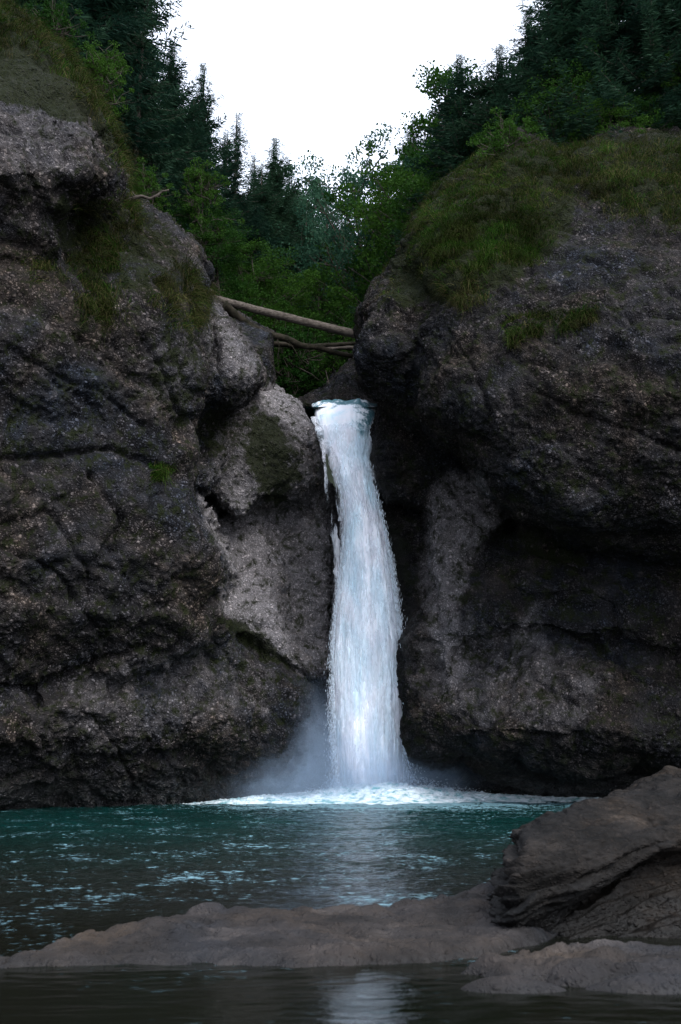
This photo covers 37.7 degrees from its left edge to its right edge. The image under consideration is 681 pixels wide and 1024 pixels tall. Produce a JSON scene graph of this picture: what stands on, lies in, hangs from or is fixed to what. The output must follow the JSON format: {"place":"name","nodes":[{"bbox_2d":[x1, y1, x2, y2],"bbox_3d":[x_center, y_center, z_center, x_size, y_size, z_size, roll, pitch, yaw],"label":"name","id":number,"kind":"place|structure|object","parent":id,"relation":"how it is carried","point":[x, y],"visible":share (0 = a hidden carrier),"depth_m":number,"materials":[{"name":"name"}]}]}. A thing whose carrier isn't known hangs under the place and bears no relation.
{"place":"outdoors","nodes":[
{"label":"outdoors","id":0,"kind":"place"},
{"bbox_2d":[0,6,343,809],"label":"cliff","id":1,"kind":"structure","parent":0,"point":[160,644],"depth_m":23.57,"materials":[{"name":"grey stone"}]},
{"bbox_2d":[13,248,73,287],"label":"grass","id":2,"kind":"structure","parent":1,"relation":"on","point":[42,265],"depth_m":22.52,"materials":[{"name":"green plant"}]},
{"bbox_2d":[16,0,96,67],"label":"shrub","id":3,"kind":"object","parent":1,"relation":"on","point":[53,14],"visible":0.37,"depth_m":31.65,"materials":[{"name":"green plant"}]},
{"bbox_2d":[0,0,151,200],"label":"grass","id":4,"kind":"structure","parent":1,"relation":"on","point":[85,78],"depth_m":25.06,"materials":[{"name":"green plant"}]},
{"bbox_2d":[80,40,133,144],"bbox_3d":[-8.334,-13.738,33.289,2.780,4.750,2.688,3,-15,-11],"label":"shrub","id":5,"kind":"object","parent":1,"relation":"on","point":[107,70],"visible":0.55,"depth_m":33.50,"materials":[{"name":"green plant"}]},
{"bbox_2d":[63,186,156,344],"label":"grass","id":6,"kind":"structure","parent":1,"relation":"on","point":[100,305],"depth_m":23.64,"materials":[{"name":"green plant"}]},
{"bbox_2d":[127,189,168,200],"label":"dead branch","id":7,"kind":"object","parent":1,"relation":"attached to","point":[135,197],"visible":0.98,"depth_m":25.61,"materials":[{"name":"brown wood"}]},
{"bbox_2d":[147,460,181,490],"bbox_3d":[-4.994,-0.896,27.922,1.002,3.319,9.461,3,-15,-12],"label":"grass tuft","id":8,"kind":"object","parent":1,"relation":"on","point":[160,468],"visible":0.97,"depth_m":23.52,"materials":[{"name":"green plant"}]},
{"bbox_2d":[145,211,201,265],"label":"grass","id":9,"kind":"structure","parent":1,"relation":"on","point":[179,243],"depth_m":26.16,"materials":[{"name":"green plant"}]},
{"bbox_2d":[142,253,227,342],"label":"grass","id":10,"kind":"structure","parent":1,"relation":"on","point":[197,317],"depth_m":24.71,"materials":[{"name":"green plant"}]},
{"bbox_2d":[229,311,276,390],"bbox_3d":[-3.271,-5.724,34.409,2.135,4.835,4.180,1,-14,-5],"label":"boulder","id":11,"kind":"object","parent":1,"relation":"on","point":[261,340],"visible":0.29,"depth_m":32.97,"materials":[{"name":"grey stone"}]},
{"bbox_2d":[223,301,352,366],"bbox_3d":[-1.801,-5.914,35.140,5.462,1.847,0.677,9,-17,-31],"label":"fallen log","id":12,"kind":"object","parent":11,"relation":"on","point":[231,311],"visible":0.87,"depth_m":35.28,"materials":[{"name":"brown wood"}]},
{"bbox_2d":[215,295,354,338],"bbox_3d":[-1.819,-6.827,35.282,5.709,0.622,0.503,6,-16,-23],"label":"fallen log","id":13,"kind":"object","parent":1,"relation":"on","point":[307,322],"visible":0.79,"depth_m":35.29,"materials":[{"name":"brown wood"}]},
{"bbox_2d":[325,453,340,500],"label":"hillside","id":14,"kind":"structure","parent":0,"point":[329,471],"depth_m":39.60,"materials":[{"name":"grey stone"}]},
{"bbox_2d":[15,0,43,15],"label":"spruce tree","id":15,"kind":"object","parent":14,"relation":"on","point":[32,5],"visible":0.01,"depth_m":40.07,"materials":[{"name":"green plant"}]},
{"bbox_2d":[14,0,133,129],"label":"spruce tree","id":16,"kind":"object","parent":14,"relation":"on","point":[103,34],"visible":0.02,"depth_m":39.64,"materials":[{"name":"green plant"}]},
{"bbox_2d":[19,0,198,197],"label":"spruce tree","id":17,"kind":"object","parent":14,"relation":"on","point":[96,14],"visible":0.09,"depth_m":41.27,"materials":[{"name":"green plant"}]},
{"bbox_2d":[132,7,167,80],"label":"spruce tree","id":18,"kind":"object","parent":14,"relation":"on","point":[159,60],"depth_m":56.65,"materials":[{"name":"green plant"}]},
{"bbox_2d":[105,0,199,232],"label":"spruce tree","id":19,"kind":"object","parent":14,"relation":"on","point":[143,40],"visible":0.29,"depth_m":42.47,"materials":[{"name":"green plant"}]},
{"bbox_2d":[128,114,181,213],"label":"spruce tree","id":20,"kind":"object","parent":14,"relation":"on","point":[153,136],"visible":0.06,"depth_m":42.49,"materials":[{"name":"green plant"}]},
{"bbox_2d":[130,157,180,215],"bbox_3d":[-7.217,-10.931,36.615,2.688,4.750,2.780,6,-15,-22],"label":"shrub","id":21,"kind":"object","parent":14,"relation":"on","point":[149,184],"visible":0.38,"depth_m":36.93,"materials":[{"name":"green plant"}]},
{"bbox_2d":[100,0,248,231],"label":"spruce tree","id":22,"kind":"object","parent":14,"relation":"on","point":[165,15],"visible":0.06,"depth_m":44.74,"materials":[{"name":"green plant"}]},
{"bbox_2d":[147,37,236,288],"bbox_3d":[-8.354,-14.848,47.396,7.581,17.245,10.882,7,-16,-25],"label":"spruce tree","id":23,"kind":"object","parent":14,"relation":"on","point":[173,70],"visible":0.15,"depth_m":47.52,"materials":[{"name":"green plant"}]},
{"bbox_2d":[165,132,229,291],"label":"spruce tree","id":24,"kind":"object","parent":14,"relation":"on","point":[180,170],"visible":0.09,"depth_m":45.69,"materials":[{"name":"green plant"}]},
{"bbox_2d":[171,157,244,246],"bbox_3d":[-5.447,-11.976,40.420,2.688,4.750,2.780,-13,-19,42],"label":"shrub","id":25,"kind":"object","parent":14,"relation":"on","point":[206,192],"visible":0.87,"depth_m":40.13,"materials":[{"name":"green plant"}]},
{"bbox_2d":[161,197,258,296],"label":"broadleaf tree","id":26,"kind":"object","parent":14,"relation":"on","point":[224,247],"visible":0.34,"depth_m":40.21,"materials":[{"name":"green plant"}]},
{"bbox_2d":[172,100,248,286],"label":"spruce tree","id":27,"kind":"object","parent":14,"relation":"on","point":[228,203],"visible":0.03,"depth_m":49.60,"materials":[{"name":"green plant"}]},
{"bbox_2d":[211,177,240,278],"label":"spruce tree","id":28,"kind":"object","parent":14,"relation":"on","point":[221,212],"visible":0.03,"depth_m":50.35,"materials":[{"name":"green plant"}]},
{"bbox_2d":[178,209,285,319],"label":"broadleaf tree","id":29,"kind":"object","parent":14,"relation":"on","point":[237,295],"visible":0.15,"depth_m":41.29,"materials":[{"name":"green plant"}]},
{"bbox_2d":[185,60,279,279],"bbox_3d":[-7.253,-14.832,50.891,10.825,19.693,7.874,-13,-20,43],"label":"spruce tree","id":30,"kind":"object","parent":14,"relation":"on","point":[201,96],"visible":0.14,"depth_m":51.97,"materials":[{"name":"green plant"}]},
{"bbox_2d":[212,128,261,287],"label":"spruce tree","id":31,"kind":"object","parent":14,"relation":"on","point":[232,192],"visible":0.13,"depth_m":54.62,"materials":[{"name":"green plant"}]},
{"bbox_2d":[215,108,285,282],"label":"spruce tree","id":32,"kind":"object","parent":14,"relation":"on","point":[237,134],"visible":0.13,"depth_m":56.46,"materials":[{"name":"green plant"}]},
{"bbox_2d":[240,150,260,200],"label":"spruce tree","id":33,"kind":"object","parent":14,"relation":"on","point":[253,164],"visible":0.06,"depth_m":67.37,"materials":[{"name":"green plant"}]},
{"bbox_2d":[240,202,294,326],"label":"spruce tree","id":34,"kind":"object","parent":14,"relation":"on","point":[255,225],"visible":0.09,"depth_m":51.76,"materials":[{"name":"green plant"}]},
{"bbox_2d":[219,237,323,355],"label":"broadleaf tree","id":35,"kind":"object","parent":14,"relation":"on","point":[247,269],"visible":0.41,"depth_m":43.32,"materials":[{"name":"green plant"}]},
{"bbox_2d":[220,258,323,332],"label":"broadleaf tree","id":36,"kind":"object","parent":14,"relation":"on","point":[289,292],"visible":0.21,"depth_m":44.43,"materials":[{"name":"green plant"}]},
{"bbox_2d":[244,165,312,315],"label":"spruce tree","id":37,"kind":"object","parent":14,"relation":"on","point":[271,207],"visible":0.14,"depth_m":56.99,"materials":[{"name":"green plant"}]},
{"bbox_2d":[273,347,300,392],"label":"shrub","id":38,"kind":"object","parent":14,"relation":"on","point":[277,368],"visible":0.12,"depth_m":40.44,"materials":[{"name":"green plant"}]},
{"bbox_2d":[246,131,331,314],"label":"spruce tree","id":39,"kind":"object","parent":14,"relation":"on","point":[274,167],"visible":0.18,"depth_m":59.72,"materials":[{"name":"green plant"}]},
{"bbox_2d":[284,171,300,211],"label":"spruce tree","id":40,"kind":"object","parent":14,"relation":"on","point":[290,181],"visible":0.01,"depth_m":74.12,"materials":[{"name":"green plant"}]},
{"bbox_2d":[283,186,318,262],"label":"spruce tree","id":41,"kind":"object","parent":14,"relation":"on","point":[294,223],"visible":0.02,"depth_m":68.66,"materials":[{"name":"green plant"}]},
{"bbox_2d":[261,205,344,337],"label":"birch tree","id":42,"kind":"object","parent":14,"relation":"on","point":[301,241],"visible":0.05,"depth_m":55.47,"materials":[{"name":"green plant"}]},
{"bbox_2d":[274,316,333,398],"bbox_3d":[-1.704,-4.749,40.089,3.680,6.307,3.805,-6,-16,24],"label":"shrub","id":43,"kind":"object","parent":14,"relation":"on","point":[288,379],"visible":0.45,"depth_m":39.62,"materials":[{"name":"green plant"}]},
{"bbox_2d":[282,354,329,396],"bbox_3d":[-0.995,-4.067,40.059,3.238,5.030,3.131,-10,-17,35],"label":"shrub","id":44,"kind":"object","parent":14,"relation":"on","point":[311,383],"visible":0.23,"depth_m":40.08,"materials":[{"name":"green plant"}]},
{"bbox_2d":[282,324,337,394],"bbox_3d":[-1.532,-4.575,41.892,3.808,6.683,3.938,-3,-14,10],"label":"shrub","id":45,"kind":"object","parent":14,"relation":"on","point":[319,334],"visible":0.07,"depth_m":41.53,"materials":[{"name":"green plant"}]},
{"bbox_2d":[292,204,336,310],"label":"spruce tree","id":46,"kind":"object","parent":14,"relation":"on","point":[320,258],"visible":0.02,"depth_m":64.34,"materials":[{"name":"green plant"}]},
{"bbox_2d":[279,169,363,280],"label":"birch tree","id":47,"kind":"object","parent":14,"relation":"on","point":[314,221],"visible":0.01,"depth_m":73.33,"materials":[{"name":"green plant"}]},
{"bbox_2d":[304,351,345,390],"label":"shrub","id":48,"kind":"object","parent":14,"relation":"on","point":[323,365],"visible":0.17,"depth_m":40.07,"materials":[{"name":"green plant"}]},
{"bbox_2d":[286,287,366,354],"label":"broadleaf tree","id":49,"kind":"object","parent":14,"relation":"on","point":[331,316],"visible":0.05,"depth_m":47.64,"materials":[{"name":"green plant"}]},
{"bbox_2d":[278,261,375,338],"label":"broadleaf tree","id":50,"kind":"object","parent":14,"relation":"on","point":[324,278],"visible":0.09,"depth_m":49.59,"materials":[{"name":"green plant"}]},
{"bbox_2d":[282,149,373,280],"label":"birch tree","id":51,"kind":"object","parent":14,"relation":"on","point":[313,183],"visible":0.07,"depth_m":67.31,"materials":[{"name":"green plant"}]},
{"bbox_2d":[298,350,376,406],"bbox_3d":[0.718,-5.560,38.203,4.932,4.999,4.840,0,-14,0],"label":"boulder","id":52,"kind":"object","parent":14,"relation":"on","point":[341,384],"visible":0.23,"depth_m":36.64,"materials":[{"name":"grey stone"}]},
{"bbox_2d":[274,341,355,348],"bbox_3d":[-0.975,-6.243,36.952,3.524,0.464,0.217,2,-14,-9],"label":"fallen log","id":53,"kind":"object","parent":52,"relation":"on","point":[288,345],"visible":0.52,"depth_m":36.96,"materials":[{"name":"brown wood"}]},
{"bbox_2d":[317,346,353,351],"bbox_3d":[0.025,-6.156,37.685,1.842,0.406,0.170,3,-15,-12],"label":"fallen log","id":54,"kind":"object","parent":52,"relation":"on","point":[344,348],"visible":0.4,"depth_m":37.66,"materials":[{"name":"brown wood"}]},
{"bbox_2d":[322,305,355,360],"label":"shrub","id":55,"kind":"object","parent":14,"relation":"on","point":[349,324],"visible":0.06,"depth_m":43.34,"materials":[{"name":"green plant"}]},
{"bbox_2d":[323,309,354,371],"bbox_3d":[0.931,-4.940,44.050,4.282,8.065,4.428,-2,-14,10],"label":"shrub","id":56,"kind":"object","parent":14,"relation":"on","point":[349,315],"depth_m":43.88,"materials":[{"name":"green plant"}]},
{"bbox_2d":[324,335,354,371],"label":"shrub","id":57,"kind":"object","parent":14,"relation":"on","point":[349,339],"visible":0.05,"depth_m":39.52,"materials":[{"name":"green plant"}]},
{"bbox_2d":[313,211,370,298],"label":"birch tree","id":58,"kind":"object","parent":14,"relation":"on","point":[330,226],"visible":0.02,"depth_m":61.95,"materials":[{"name":"green plant"}]},
{"bbox_2d":[273,122,415,310],"bbox_3d":[1.101,-10.987,53.384,10.801,22.626,12.406,6,-15,-21],"label":"birch tree","id":59,"kind":"object","parent":14,"relation":"on","point":[351,178],"visible":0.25,"depth_m":54.01,"materials":[{"name":"green plant"}]},
{"bbox_2d":[307,191,398,323],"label":"birch tree","id":60,"kind":"object","parent":14,"relation":"on","point":[340,251],"visible":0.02,"depth_m":61.25,"materials":[{"name":"green plant"}]},
{"bbox_2d":[299,140,434,342],"bbox_3d":[2.804,-8.951,46.168,10.997,15.376,7.770,6,-15,-23],"label":"broadleaf tree","id":61,"kind":"object","parent":14,"relation":"on","point":[399,178],"visible":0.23,"depth_m":45.23,"materials":[{"name":"green plant"}]},
{"bbox_2d":[327,156,425,324],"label":"birch tree","id":62,"kind":"object","parent":14,"relation":"on","point":[334,234],"visible":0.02,"depth_m":50.96,"materials":[{"name":"green plant"}]},
{"bbox_2d":[324,138,442,286],"bbox_3d":[3.348,-9.876,49.446,13.024,19.151,9.203,-11,-18,37],"label":"broadleaf tree","id":63,"kind":"object","parent":14,"relation":"on","point":[334,196],"visible":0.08,"depth_m":49.91,"materials":[{"name":"green plant"}]},
{"bbox_2d":[357,118,433,297],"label":"spruce tree","id":64,"kind":"object","parent":14,"relation":"on","point":[413,134],"visible":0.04,"depth_m":56.86,"materials":[{"name":"green plant"}]},
{"bbox_2d":[314,58,487,322],"bbox_3d":[6.664,-13.729,52.001,14.818,23.710,10.470,4,-15,-14],"label":"broadleaf tree","id":65,"kind":"object","parent":14,"relation":"on","point":[423,121],"visible":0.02,"depth_m":54.34,"materials":[{"name":"green plant"}]},
{"bbox_2d":[390,123,420,176],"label":"spruce tree","id":66,"kind":"object","parent":14,"relation":"on","point":[403,144],"depth_m":68.31,"materials":[{"name":"green plant"}]},
{"bbox_2d":[373,116,445,248],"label":"spruce tree","id":67,"kind":"object","parent":14,"relation":"on","point":[424,137],"depth_m":55.63,"materials":[{"name":"green plant"}]},
{"bbox_2d":[348,49,489,314],"bbox_3d":[4.884,-11.450,40.294,7.222,16.428,10.367,14,-20,-43],"label":"broadleaf tree","id":68,"kind":"object","parent":14,"relation":"on","point":[451,143],"visible":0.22,"depth_m":41.17,"materials":[{"name":"green plant"}]},
{"bbox_2d":[370,105,473,273],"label":"broadleaf tree","id":69,"kind":"object","parent":14,"relation":"on","point":[399,226],"visible":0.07,"depth_m":41.46,"materials":[{"name":"green plant"}]},
{"bbox_2d":[393,42,517,245],"bbox_3d":[6.324,-12.340,39.342,9.156,14.510,6.379,-2,-14,9],"label":"spruce tree","id":70,"kind":"object","parent":14,"relation":"on","point":[489,91],"visible":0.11,"depth_m":40.11,"materials":[{"name":"green plant"}]},
{"bbox_2d":[463,5,566,148],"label":"spruce tree","id":71,"kind":"object","parent":14,"relation":"on","point":[524,41],"visible":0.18,"depth_m":39.24,"materials":[{"name":"green plant"}]},
{"bbox_2d":[470,74,585,145],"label":"broadleaf tree","id":72,"kind":"object","parent":14,"relation":"on","point":[472,137],"visible":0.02,"depth_m":37.03,"materials":[{"name":"green plant"}]},
{"bbox_2d":[490,0,643,146],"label":"spruce tree","id":73,"kind":"object","parent":14,"relation":"on","point":[549,28],"visible":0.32,"depth_m":36.39,"materials":[{"name":"green plant"}]},
{"bbox_2d":[509,38,646,146],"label":"broadleaf tree","id":74,"kind":"object","parent":14,"relation":"on","point":[536,123],"visible":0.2,"depth_m":35.93,"materials":[{"name":"green plant"}]},
{"bbox_2d":[527,0,680,139],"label":"spruce tree","id":75,"kind":"object","parent":14,"relation":"on","point":[668,96],"visible":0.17,"depth_m":36.12,"materials":[{"name":"green plant"}]},
{"bbox_2d":[549,0,680,141],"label":"spruce tree","id":76,"kind":"object","parent":14,"relation":"on","point":[653,32],"visible":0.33,"depth_m":35.35,"materials":[{"name":"green plant"}]},
{"bbox_2d":[589,76,645,128],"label":"broadleaf tree","id":77,"kind":"object","parent":14,"relation":"on","point":[632,101],"visible":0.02,"depth_m":34.58,"materials":[{"name":"green plant"}]},
{"bbox_2d":[626,0,680,128],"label":"spruce tree","id":78,"kind":"object","parent":14,"relation":"on","point":[678,18],"visible":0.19,"depth_m":35.56,"materials":[{"name":"green plant"}]},
{"bbox_2d":[303,407,376,442],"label":"stream","id":79,"kind":"structure","parent":0,"point":[309,411],"depth_m":34.00,"materials":[{"name":"liquid"}]},
{"bbox_2d":[0,801,680,1023],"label":"water","id":80,"kind":"structure","parent":0,"point":[69,872],"depth_m":7.98,"materials":[{"name":"teal liquid"}]},
{"bbox_2d":[0,882,574,968],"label":"rock shelf","id":81,"kind":"object","parent":80,"relation":"in","point":[443,927],"visible":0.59,"depth_m":5.58,"materials":[{"name":"stone"}]},
{"bbox_2d":[182,781,598,804],"bbox_3d":[1.500,7.818,27.471,18.000,0.764,5.900,0,-14,0],"label":"foam","id":82,"kind":"object","parent":80,"relation":"on","point":[388,793],"visible":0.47,"depth_m":27.18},
{"bbox_2d":[461,939,680,994],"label":"rock slab","id":83,"kind":"object","parent":80,"relation":"in","point":[629,967],"visible":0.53,"depth_m":4.74,"materials":[{"name":"stone"}]},
{"bbox_2d":[486,765,680,938],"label":"boulder","id":84,"kind":"object","parent":80,"relation":"in","point":[609,864],"visible":0.85,"depth_m":6.16,"materials":[{"name":"grey stone"}]},
{"bbox_2d":[148,0,625,244],"label":"sky","id":85,"kind":"structure","parent":0,"point":[319,75],"materials":[{"name":"white"}]},
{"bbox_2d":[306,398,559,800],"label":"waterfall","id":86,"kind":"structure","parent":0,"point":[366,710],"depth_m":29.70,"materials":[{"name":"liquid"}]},
{"bbox_2d":[353,124,680,797],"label":"cliff","id":87,"kind":"structure","parent":0,"point":[530,498],"depth_m":26.00,"materials":[{"name":"grey stone"}]},
{"bbox_2d":[368,245,414,298],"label":"grass","id":88,"kind":"structure","parent":87,"relation":"on","point":[384,269],"depth_m":28.87,"materials":[{"name":"green plant"}]},
{"bbox_2d":[418,199,482,269],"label":"grass","id":89,"kind":"structure","parent":87,"relation":"on","point":[454,246],"depth_m":27.17,"materials":[{"name":"green plant"}]},
{"bbox_2d":[432,272,492,323],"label":"grass","id":90,"kind":"structure","parent":87,"relation":"on","point":[456,300],"depth_m":24.92,"materials":[{"name":"green plant"}]},
{"bbox_2d":[391,130,576,314],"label":"grass","id":91,"kind":"structure","parent":87,"relation":"on","point":[481,190],"depth_m":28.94,"materials":[{"name":"green plant"}]},
{"bbox_2d":[466,107,547,159],"bbox_3d":[5.471,-11.153,32.489,2.688,4.750,2.780,-2,-14,9],"label":"shrub","id":92,"kind":"object","parent":87,"relation":"on","point":[504,129],"visible":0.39,"depth_m":32.74,"materials":[{"name":"green plant"}]},
{"bbox_2d":[497,299,606,350],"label":"grass","id":93,"kind":"structure","parent":87,"relation":"on","point":[567,322],"depth_m":23.93,"materials":[{"name":"green plant"}]},
{"bbox_2d":[545,127,680,236],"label":"grass","id":94,"kind":"structure","parent":87,"relation":"on","point":[585,180],"depth_m":28.89,"materials":[{"name":"green plant"}]},
{"bbox_2d":[564,92,664,146],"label":"broadleaf tree","id":95,"kind":"object","parent":87,"relation":"on","point":[625,121],"visible":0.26,"depth_m":34.20,"materials":[{"name":"green plant"}]},
{"bbox_2d":[631,93,677,132],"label":"broadleaf tree","id":96,"kind":"object","parent":87,"relation":"on","point":[645,107],"visible":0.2,"depth_m":34.41,"materials":[{"name":"green plant"}]},
{"bbox_2d":[639,51,680,125],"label":"broadleaf tree","id":97,"kind":"object","parent":87,"relation":"on","point":[674,79],"visible":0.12,"depth_m":35.52,"materials":[{"name":"green plant"}]}
]}

